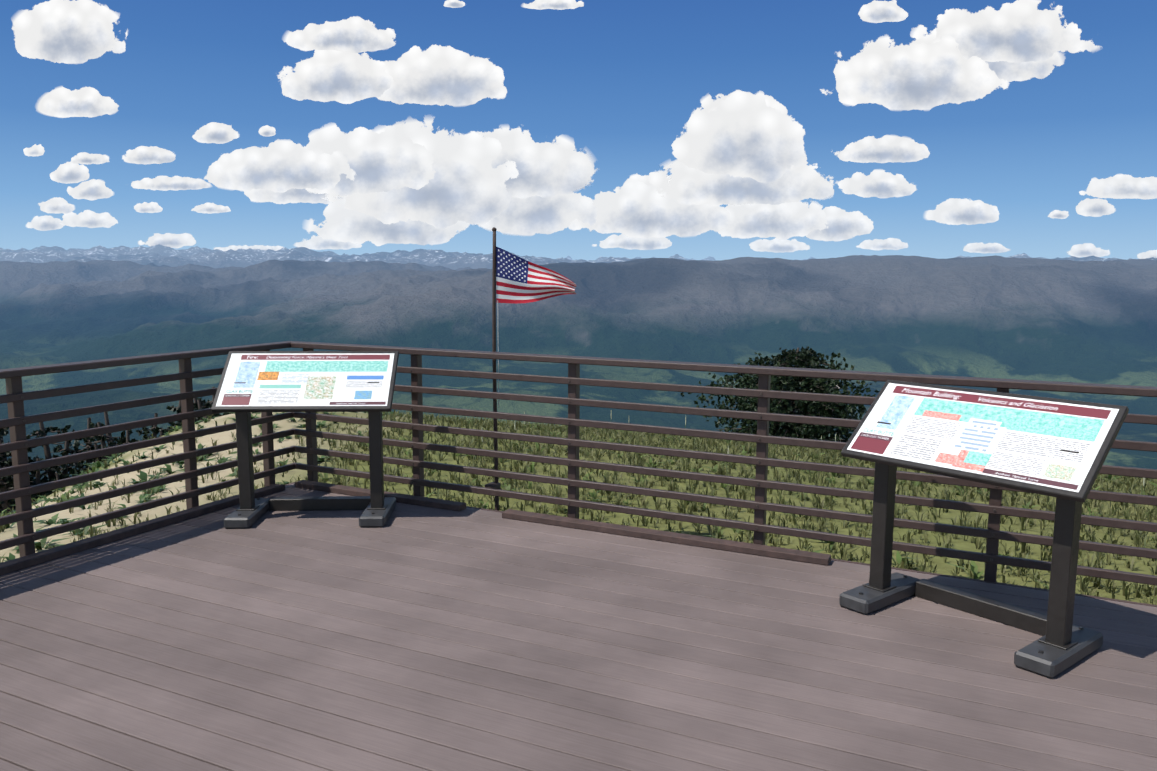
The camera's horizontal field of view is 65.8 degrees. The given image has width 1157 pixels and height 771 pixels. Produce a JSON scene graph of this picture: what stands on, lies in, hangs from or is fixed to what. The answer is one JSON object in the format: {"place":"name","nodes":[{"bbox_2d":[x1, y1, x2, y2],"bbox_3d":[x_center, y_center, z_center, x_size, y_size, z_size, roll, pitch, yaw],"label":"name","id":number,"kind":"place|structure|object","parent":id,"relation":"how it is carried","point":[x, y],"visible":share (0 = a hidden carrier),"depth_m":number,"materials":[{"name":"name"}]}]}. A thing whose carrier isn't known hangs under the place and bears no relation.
{"place":"outdoors","nodes":[
{"label":"outdoors","id":0,"kind":"place"},
{"bbox_2d":[23,144,44,156],"bbox_3d":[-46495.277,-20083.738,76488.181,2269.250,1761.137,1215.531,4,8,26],"label":"cloud","id":1,"kind":"structure","parent":0,"point":[35,150],"depth_m":76489.12,"materials":[{"name":"white"}]},
{"bbox_2d":[26,215,62,230],"bbox_3d":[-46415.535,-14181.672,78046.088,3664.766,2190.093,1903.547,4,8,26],"label":"cloud","id":2,"kind":"structure","parent":0,"point":[44,223],"depth_m":78049.50,"materials":[{"name":"white"}]},
{"bbox_2d":[38,197,74,213],"bbox_3d":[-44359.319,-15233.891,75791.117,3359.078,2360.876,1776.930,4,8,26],"label":"cloud","id":3,"kind":"structure","parent":0,"point":[56,205],"depth_m":75788.66,"materials":[{"name":"white"}]},
{"bbox_2d":[50,162,88,183],"bbox_3d":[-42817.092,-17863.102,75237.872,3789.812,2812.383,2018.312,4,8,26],"label":"cloud","id":4,"kind":"structure","parent":0,"point":[67,173],"depth_m":75236.47,"materials":[{"name":"white"}]},
{"bbox_2d":[12,0,127,63],"bbox_3d":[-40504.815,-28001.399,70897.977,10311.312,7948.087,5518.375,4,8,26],"label":"cloud","id":5,"kind":"structure","parent":0,"point":[70,32],"depth_m":70899.84,"materials":[{"name":"white"}]},
{"bbox_2d":[36,86,118,117],"bbox_3d":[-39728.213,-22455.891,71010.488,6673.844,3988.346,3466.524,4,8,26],"label":"cloud","id":6,"kind":"structure","parent":0,"point":[63,102],"depth_m":71015.27,"materials":[{"name":"white"}]},
{"bbox_2d":[59,210,117,227],"bbox_3d":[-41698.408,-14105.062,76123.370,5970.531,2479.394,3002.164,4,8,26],"label":"cloud","id":7,"kind":"structure","parent":0,"point":[89,218],"depth_m":76122.08,"materials":[{"name":"white"}]},
{"bbox_2d":[71,152,108,164],"bbox_3d":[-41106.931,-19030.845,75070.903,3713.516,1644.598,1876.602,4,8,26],"label":"cloud","id":8,"kind":"structure","parent":0,"point":[83,158],"depth_m":75069.89,"materials":[{"name":"white"}]},
{"bbox_2d":[67,179,113,200],"bbox_3d":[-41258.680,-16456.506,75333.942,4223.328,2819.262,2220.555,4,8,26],"label":"cloud","id":9,"kind":"structure","parent":0,"point":[92,189],"depth_m":75329.05,"materials":[{"name":"white"}]},
{"bbox_2d":[134,202,162,212],"bbox_3d":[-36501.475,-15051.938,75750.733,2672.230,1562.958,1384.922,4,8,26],"label":"cloud","id":10,"kind":"structure","parent":0,"point":[150,207],"depth_m":75749.25,"materials":[{"name":"white"}]},
{"bbox_2d":[122,146,175,164],"bbox_3d":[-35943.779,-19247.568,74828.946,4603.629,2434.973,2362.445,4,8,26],"label":"cloud","id":11,"kind":"structure","parent":0,"point":[145,155],"depth_m":74829.89,"materials":[{"name":"white"}]},
{"bbox_2d":[138,233,195,248],"bbox_3d":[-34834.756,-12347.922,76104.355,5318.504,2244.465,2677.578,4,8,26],"label":"cloud","id":12,"kind":"structure","parent":0,"point":[171,240],"depth_m":76100.21,"materials":[{"name":"white"}]},
{"bbox_2d":[131,176,211,190],"bbox_3d":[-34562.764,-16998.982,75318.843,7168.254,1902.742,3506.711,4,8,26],"label":"cloud","id":13,"kind":"structure","parent":0,"point":[167,183],"depth_m":75314.65,"materials":[{"name":"white"}]},
{"bbox_2d":[191,202,230,213],"bbox_3d":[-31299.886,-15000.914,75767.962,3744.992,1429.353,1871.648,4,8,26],"label":"cloud","id":14,"kind":"structure","parent":0,"point":[208,208],"depth_m":75765.48,"materials":[{"name":"white"}]},
{"bbox_2d":[192,122,238,143],"bbox_3d":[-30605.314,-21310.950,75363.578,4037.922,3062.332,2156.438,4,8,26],"label":"cloud","id":15,"kind":"structure","parent":0,"point":[216,133],"depth_m":75363.36,"materials":[{"name":"white"}]},
{"bbox_2d":[214,245,282,250],"bbox_3d":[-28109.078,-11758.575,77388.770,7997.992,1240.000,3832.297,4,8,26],"label":"cloud","id":16,"kind":"structure","parent":0,"point":[260,247],"depth_m":77395.91,"materials":[{"name":"white"}]},
{"bbox_2d":[258,125,275,136],"bbox_3d":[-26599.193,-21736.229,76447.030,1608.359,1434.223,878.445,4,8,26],"label":"cloud","id":17,"kind":"structure","parent":0,"point":[267,131],"depth_m":76446.92,"materials":[{"name":"white"}]},
{"bbox_2d":[198,139,355,192],"bbox_3d":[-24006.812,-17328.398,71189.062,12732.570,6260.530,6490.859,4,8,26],"label":"cloud","id":18,"kind":"structure","parent":0,"point":[281,165],"depth_m":71186.49,"materials":[{"name":"white"}]},
{"bbox_2d":[244,188,342,203],"bbox_3d":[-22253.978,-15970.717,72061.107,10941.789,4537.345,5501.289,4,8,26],"label":"cloud","id":19,"kind":"structure","parent":0,"point":[293,195],"depth_m":72087.30,"materials":[{"name":"white"}]},
{"bbox_2d":[294,235,361,249],"bbox_3d":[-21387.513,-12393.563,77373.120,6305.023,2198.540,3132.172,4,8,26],"label":"cloud","id":20,"kind":"structure","parent":0,"point":[314,242],"depth_m":77387.91,"materials":[{"name":"white"}]},
{"bbox_2d":[277,29,394,103],"bbox_3d":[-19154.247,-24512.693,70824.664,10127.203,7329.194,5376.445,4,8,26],"label":"cloud","id":21,"kind":"structure","parent":0,"point":[336,76],"depth_m":70826.53,"materials":[{"name":"white"}]},
{"bbox_2d":[283,16,395,52],"bbox_3d":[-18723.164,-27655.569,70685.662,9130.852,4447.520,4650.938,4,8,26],"label":"cloud","id":22,"kind":"structure","parent":0,"point":[355,34],"depth_m":70680.91,"materials":[{"name":"white"}]},
{"bbox_2d":[304,105,444,195],"bbox_3d":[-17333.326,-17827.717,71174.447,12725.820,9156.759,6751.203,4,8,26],"label":"cloud","id":23,"kind":"structure","parent":0,"point":[389,159],"depth_m":71150.66,"materials":[{"name":"white"}]},
{"bbox_2d":[305,192,469,245],"bbox_3d":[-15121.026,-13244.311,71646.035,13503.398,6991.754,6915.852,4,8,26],"label":"cloud","id":24,"kind":"structure","parent":0,"point":[342,223],"depth_m":71677.88,"materials":[{"name":"white"}]},
{"bbox_2d":[320,115,518,228],"bbox_3d":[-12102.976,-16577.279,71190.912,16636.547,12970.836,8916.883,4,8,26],"label":"cloud","id":25,"kind":"structure","parent":0,"point":[466,184],"depth_m":71153.05,"materials":[{"name":"white"}]},
{"bbox_2d":[360,44,506,106],"bbox_3d":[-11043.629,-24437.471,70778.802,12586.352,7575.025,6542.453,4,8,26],"label":"cloud","id":26,"kind":"structure","parent":0,"point":[435,74],"depth_m":70773.05,"materials":[{"name":"white"}]},
{"bbox_2d":[443,0,464,7],"bbox_3d":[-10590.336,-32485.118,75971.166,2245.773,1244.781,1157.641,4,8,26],"label":"cloud","id":27,"kind":"structure","parent":0,"point":[454,3],"depth_m":75970.03,"materials":[{"name":"white"}]},
{"bbox_2d":[468,126,596,204],"bbox_3d":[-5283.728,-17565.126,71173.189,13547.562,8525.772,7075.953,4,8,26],"label":"cloud","id":28,"kind":"structure","parent":0,"point":[553,168],"depth_m":71122.58,"materials":[{"name":"white"}]},
{"bbox_2d":[471,150,599,235],"bbox_3d":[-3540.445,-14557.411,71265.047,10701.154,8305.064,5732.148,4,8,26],"label":"cloud","id":29,"kind":"structure","parent":0,"point":[531,216],"depth_m":71248.83,"materials":[{"name":"white"}]},
{"bbox_2d":[522,0,583,9],"bbox_3d":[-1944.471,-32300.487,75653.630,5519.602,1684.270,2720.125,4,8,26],"label":"cloud","id":30,"kind":"structure","parent":0,"point":[554,4],"depth_m":75655.54,"materials":[{"name":"white"}]},
{"bbox_2d":[0,483,1156,770],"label":"deck boards","id":31,"kind":"object","parent":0,"point":[410,637],"visible":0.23,"depth_m":3.73,"materials":[{"name":"wood"}]},
{"bbox_2d":[211,351,398,528],"bbox_3d":[-1.729,0.330,5.780,1.100,1.077,0.500,0,8,-3],"label":"fire sign","id":32,"kind":"object","parent":31,"relation":"on","point":[306,381],"visible":1,"depth_m":5.72,"materials":[{"name":"white metal"}]},
{"bbox_2d":[0,480,830,575],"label":"deck toe boards","id":33,"kind":"object","parent":31,"relation":"on","point":[16,564],"visible":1,"depth_m":5.49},
{"bbox_2d":[839,380,1128,678],"bbox_3d":[1.775,0.574,4.051,0.500,1.077,1.100,-6,10,-39],"label":"information sign","id":34,"kind":"object","parent":31,"relation":"on","point":[1059,449],"depth_m":3.92,"materials":[{"name":"white metal"}]},
{"bbox_2d":[0,244,1156,479],"bbox_3d":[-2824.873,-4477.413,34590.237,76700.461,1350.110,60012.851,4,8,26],"label":"mountains","id":35,"kind":"structure","parent":0,"point":[1070,318],"depth_m":6954.20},
{"bbox_2d":[0,412,1156,604],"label":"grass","id":36,"kind":"structure","parent":0,"point":[960,543],"depth_m":8.08,"materials":[{"name":"green plant"}]},
{"bbox_2d":[0,436,36,515],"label":"shrub","id":37,"kind":"object","parent":36,"relation":"on","point":[2,464],"visible":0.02,"depth_m":39.06,"materials":[{"name":"green plant"}]},
{"bbox_2d":[0,451,49,512],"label":"shrub","id":38,"kind":"object","parent":36,"relation":"on","point":[4,487],"depth_m":38.77,"materials":[{"name":"green plant"}]},
{"bbox_2d":[1,436,48,504],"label":"shrub","id":39,"kind":"object","parent":36,"relation":"on","point":[9,463],"depth_m":40.98,"materials":[{"name":"green plant"}]},
{"bbox_2d":[0,427,54,508],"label":"shrub","id":40,"kind":"object","parent":36,"relation":"on","point":[4,432],"visible":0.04,"depth_m":40.90,"materials":[{"name":"green plant"}]},
{"bbox_2d":[13,458,55,512],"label":"shrub","id":41,"kind":"object","parent":36,"relation":"on","point":[37,479],"visible":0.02,"depth_m":40.23,"materials":[{"name":"green plant"}]},
{"bbox_2d":[27,422,85,481],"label":"shrub","id":42,"kind":"object","parent":36,"relation":"on","point":[42,431],"visible":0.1,"depth_m":42.04,"materials":[{"name":"green plant"}]},
{"bbox_2d":[42,441,86,493],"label":"shrub","id":43,"kind":"object","parent":36,"relation":"on","point":[59,448],"visible":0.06,"depth_m":41.81,"materials":[{"name":"green plant"}]},
{"bbox_2d":[49,417,113,480],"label":"shrub","id":44,"kind":"object","parent":36,"relation":"on","point":[88,446],"depth_m":42.24,"materials":[{"name":"green plant"}]},
{"bbox_2d":[81,460,96,472],"bbox_3d":[-20.520,7.838,38.287,5.717,9.422,5.099,1,8,6],"label":"shrub","id":45,"kind":"object","parent":36,"relation":"on","point":[86,468],"depth_m":37.64,"materials":[{"name":"green plant"}]},
{"bbox_2d":[73,443,110,476],"bbox_3d":[-21.852,8.282,40.967,6.074,11.559,6.015,4,8,26],"label":"shrub","id":46,"kind":"object","parent":36,"relation":"on","point":[96,448],"visible":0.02,"depth_m":39.86,"materials":[{"name":"green plant"}]},
{"bbox_2d":[70,422,125,473],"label":"shrub","id":47,"kind":"object","parent":36,"relation":"on","point":[102,438],"visible":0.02,"depth_m":40.46,"materials":[{"name":"green plant"}]},
{"bbox_2d":[74,412,136,472],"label":"shrub","id":48,"kind":"object","parent":36,"relation":"on","point":[93,441],"visible":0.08,"depth_m":41.61,"materials":[{"name":"green plant"}]},
{"bbox_2d":[102,430,137,457],"bbox_3d":[-19.466,7.592,39.396,6.011,11.427,6.183,-6,10,-38],"label":"shrub","id":49,"kind":"object","parent":36,"relation":"on","point":[127,440],"visible":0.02,"depth_m":39.05,"materials":[{"name":"green plant"}]},
{"bbox_2d":[135,413,170,440],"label":"shrub","id":50,"kind":"object","parent":36,"relation":"on","point":[154,430],"depth_m":40.68,"materials":[{"name":"green plant"}]},
{"bbox_2d":[159,400,180,433],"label":"shrub","id":51,"kind":"object","parent":36,"relation":"on","point":[174,409],"visible":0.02,"depth_m":40.44,"materials":[{"name":"green plant"}]},
{"bbox_2d":[177,398,211,421],"bbox_3d":[-16.752,6.094,40.057,6.653,11.816,6.992,4,8,26],"label":"shrub","id":52,"kind":"object","parent":36,"relation":"on","point":[195,402],"depth_m":39.17,"materials":[{"name":"green plant"}]},
{"bbox_2d":[178,399,216,426],"bbox_3d":[-14.861,5.495,37.052,5.836,9.976,5.794,4,8,26],"label":"shrub","id":53,"kind":"object","parent":36,"relation":"on","point":[199,408],"depth_m":36.25,"materials":[{"name":"green plant"}]},
{"bbox_2d":[0,411,397,561],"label":"plants","id":54,"kind":"object","parent":36,"relation":"on","point":[142,476],"visible":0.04,"depth_m":9.89,"materials":[{"name":"green plant"}]},
{"bbox_2d":[195,387,228,417],"bbox_3d":[-15.374,5.513,38.511,6.529,10.957,6.065,-2,8,-13],"label":"bush","id":55,"kind":"object","parent":36,"relation":"on","point":[205,404],"visible":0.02,"depth_m":37.92,"materials":[{"name":"green plant"}]},
{"bbox_2d":[485,227,575,510],"bbox_3d":[-0.325,0.168,6.041,0.623,2.441,0.143,0,8,-3],"label":"flag pole","id":56,"kind":"object","parent":36,"relation":"on","point":[516,279],"visible":0.98,"depth_m":5.95,"materials":[{"name":"metal"},{"name":"cloth"}]},
{"bbox_2d":[0,409,1156,603],"bbox_3d":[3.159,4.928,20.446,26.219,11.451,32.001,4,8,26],"label":"meadow grass","id":57,"kind":"structure","parent":36,"relation":"on","point":[1130,483],"depth_m":8.33,"materials":[{"name":"green plant"}]},
{"bbox_2d":[680,346,878,441],"bbox_3d":[7.107,1.921,30.163,7.096,6.440,7.295,4,8,26],"label":"tree","id":58,"kind":"object","parent":36,"relation":"on","point":[804,358],"visible":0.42,"depth_m":28.88,"materials":[{"name":"green plant"}]},
{"bbox_2d":[482,411,1144,504],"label":"meadow flower spikes","id":59,"kind":"object","parent":36,"relation":"on","point":[728,450],"visible":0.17,"depth_m":9.36,"materials":[{"name":"green"}]},
{"bbox_2d":[0,0,1156,260],"label":"sky","id":60,"kind":"structure","parent":0,"point":[622,80],"materials":[{"name":"blue"}]},
{"bbox_2d":[592,234,671,249],"bbox_3d":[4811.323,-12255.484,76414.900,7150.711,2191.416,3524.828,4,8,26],"label":"cloud","id":61,"kind":"structure","parent":0,"point":[624,241],"depth_m":76417.26,"materials":[{"name":"white"}]},
{"bbox_2d":[614,172,669,192],"bbox_3d":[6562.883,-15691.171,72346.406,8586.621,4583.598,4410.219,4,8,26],"label":"cloud","id":62,"kind":"structure","parent":0,"point":[640,178],"depth_m":72381.76,"materials":[{"name":"white"}]},
{"bbox_2d":[568,170,730,237],"bbox_3d":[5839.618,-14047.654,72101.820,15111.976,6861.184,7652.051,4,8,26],"label":"cloud","id":63,"kind":"structure","parent":0,"point":[636,209],"depth_m":72106.22,"materials":[{"name":"white"}]},
{"bbox_2d":[285,482,1156,606],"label":"deck fascia","id":64,"kind":"structure","parent":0,"point":[1152,605],"depth_m":4.73,"materials":[{"name":"grey wood"}]},
{"bbox_2d":[0,341,1156,585],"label":"railing","id":65,"kind":"object","parent":64,"relation":"attached to","point":[16,421],"visible":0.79,"depth_m":5.30,"materials":[{"name":"brown paint"}]},
{"bbox_2d":[671,91,807,182],"bbox_3d":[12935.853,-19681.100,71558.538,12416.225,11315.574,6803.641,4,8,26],"label":"cloud","id":66,"kind":"structure","parent":0,"point":[743,134],"depth_m":71553.00,"materials":[{"name":"white"}]},
{"bbox_2d":[691,90,787,114],"bbox_3d":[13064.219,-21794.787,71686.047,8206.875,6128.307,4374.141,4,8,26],"label":"cloud","id":67,"kind":"structure","parent":0,"point":[708,103],"depth_m":71722.52,"materials":[{"name":"white"}]},
{"bbox_2d":[649,159,837,206],"bbox_3d":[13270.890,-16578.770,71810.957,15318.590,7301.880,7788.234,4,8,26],"label":"cloud","id":68,"kind":"structure","parent":0,"point":[685,184],"depth_m":71825.05,"materials":[{"name":"white"}]},
{"bbox_2d":[716,185,833,239],"bbox_3d":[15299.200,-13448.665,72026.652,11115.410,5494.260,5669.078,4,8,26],"label":"cloud","id":69,"kind":"structure","parent":0,"point":[785,220],"depth_m":72014.48,"materials":[{"name":"white"}]},
{"bbox_2d":[749,238,809,252],"bbox_3d":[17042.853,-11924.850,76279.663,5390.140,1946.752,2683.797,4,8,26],"label":"cloud","id":70,"kind":"structure","parent":0,"point":[775,245],"depth_m":76280.17,"materials":[{"name":"white"}]},
{"bbox_2d":[798,206,873,240],"bbox_3d":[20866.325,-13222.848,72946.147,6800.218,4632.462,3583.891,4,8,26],"label":"cloud","id":71,"kind":"structure","parent":0,"point":[841,224],"depth_m":72933.38,"materials":[{"name":"white"}]},
{"bbox_2d":[833,169,916,197],"bbox_3d":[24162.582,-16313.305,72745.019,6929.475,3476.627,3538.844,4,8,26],"label":"cloud","id":72,"kind":"structure","parent":0,"point":[878,183],"depth_m":72741.45,"materials":[{"name":"white"}]},
{"bbox_2d":[856,238,907,250],"bbox_3d":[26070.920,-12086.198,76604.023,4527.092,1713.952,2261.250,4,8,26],"label":"cloud","id":73,"kind":"structure","parent":0,"point":[887,244],"depth_m":76602.73,"materials":[{"name":"white"}]},
{"bbox_2d":[835,135,929,162],"bbox_3d":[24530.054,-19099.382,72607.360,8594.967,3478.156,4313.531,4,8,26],"label":"cloud","id":74,"kind":"structure","parent":0,"point":[887,148],"depth_m":72600.45,"materials":[{"name":"white"}]},
{"bbox_2d":[858,0,907,22],"bbox_3d":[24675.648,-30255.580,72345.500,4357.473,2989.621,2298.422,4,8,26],"label":"cloud","id":75,"kind":"structure","parent":0,"point":[874,11],"depth_m":72347.24,"materials":[{"name":"white"}]},
{"bbox_2d":[820,35,1009,110],"bbox_3d":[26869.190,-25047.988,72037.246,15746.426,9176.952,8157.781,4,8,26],"label":"cloud","id":76,"kind":"structure","parent":0,"point":[881,70],"depth_m":72036.36,"materials":[{"name":"white"}]},
{"bbox_2d":[924,198,999,224],"bbox_3d":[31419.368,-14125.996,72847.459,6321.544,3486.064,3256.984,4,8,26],"label":"cloud","id":77,"kind":"structure","parent":0,"point":[955,211],"depth_m":72848.60,"materials":[{"name":"white"}]},
{"bbox_2d":[963,242,1009,253],"bbox_3d":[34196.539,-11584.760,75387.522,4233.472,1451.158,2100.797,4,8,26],"label":"cloud","id":78,"kind":"structure","parent":0,"point":[980,247],"depth_m":75386.72,"materials":[{"name":"white"}]},
{"bbox_2d":[910,28,1064,81],"bbox_3d":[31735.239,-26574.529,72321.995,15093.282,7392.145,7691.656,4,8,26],"label":"cloud","id":79,"kind":"structure","parent":0,"point":[1017,71],"depth_m":72234.00,"materials":[{"name":"white"}]},
{"bbox_2d":[909,0,1101,62],"bbox_3d":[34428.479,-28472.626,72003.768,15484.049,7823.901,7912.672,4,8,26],"label":"cloud","id":80,"kind":"structure","parent":0,"point":[1016,31],"depth_m":71994.38,"materials":[{"name":"white"}]},
{"bbox_2d":[1048,210,1068,218],"bbox_3d":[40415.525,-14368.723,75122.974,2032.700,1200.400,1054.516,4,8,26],"label":"cloud","id":81,"kind":"structure","parent":0,"point":[1058,214],"depth_m":75124.80,"materials":[{"name":"white"}]},
{"bbox_2d":[1067,243,1109,257],"bbox_3d":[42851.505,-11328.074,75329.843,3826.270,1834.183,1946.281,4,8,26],"label":"cloud","id":82,"kind":"structure","parent":0,"point":[1084,250],"depth_m":75330.91,"materials":[{"name":"white"}]},
{"bbox_2d":[1075,198,1115,216],"bbox_3d":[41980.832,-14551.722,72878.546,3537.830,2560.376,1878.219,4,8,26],"label":"cloud","id":83,"kind":"structure","parent":0,"point":[1095,207],"depth_m":72876.82,"materials":[{"name":"white"}]},
{"bbox_2d":[1079,174,1156,198],"bbox_3d":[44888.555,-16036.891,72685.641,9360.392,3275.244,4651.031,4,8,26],"label":"cloud","id":84,"kind":"structure","parent":0,"point":[1120,186],"depth_m":72698.20,"materials":[{"name":"white"}]},
{"bbox_2d":[1137,250,1156,258],"bbox_3d":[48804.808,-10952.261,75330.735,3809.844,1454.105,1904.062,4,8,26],"label":"cloud","id":85,"kind":"structure","parent":0,"point":[1148,254],"depth_m":75347.48,"materials":[{"name":"white"}]}
]}

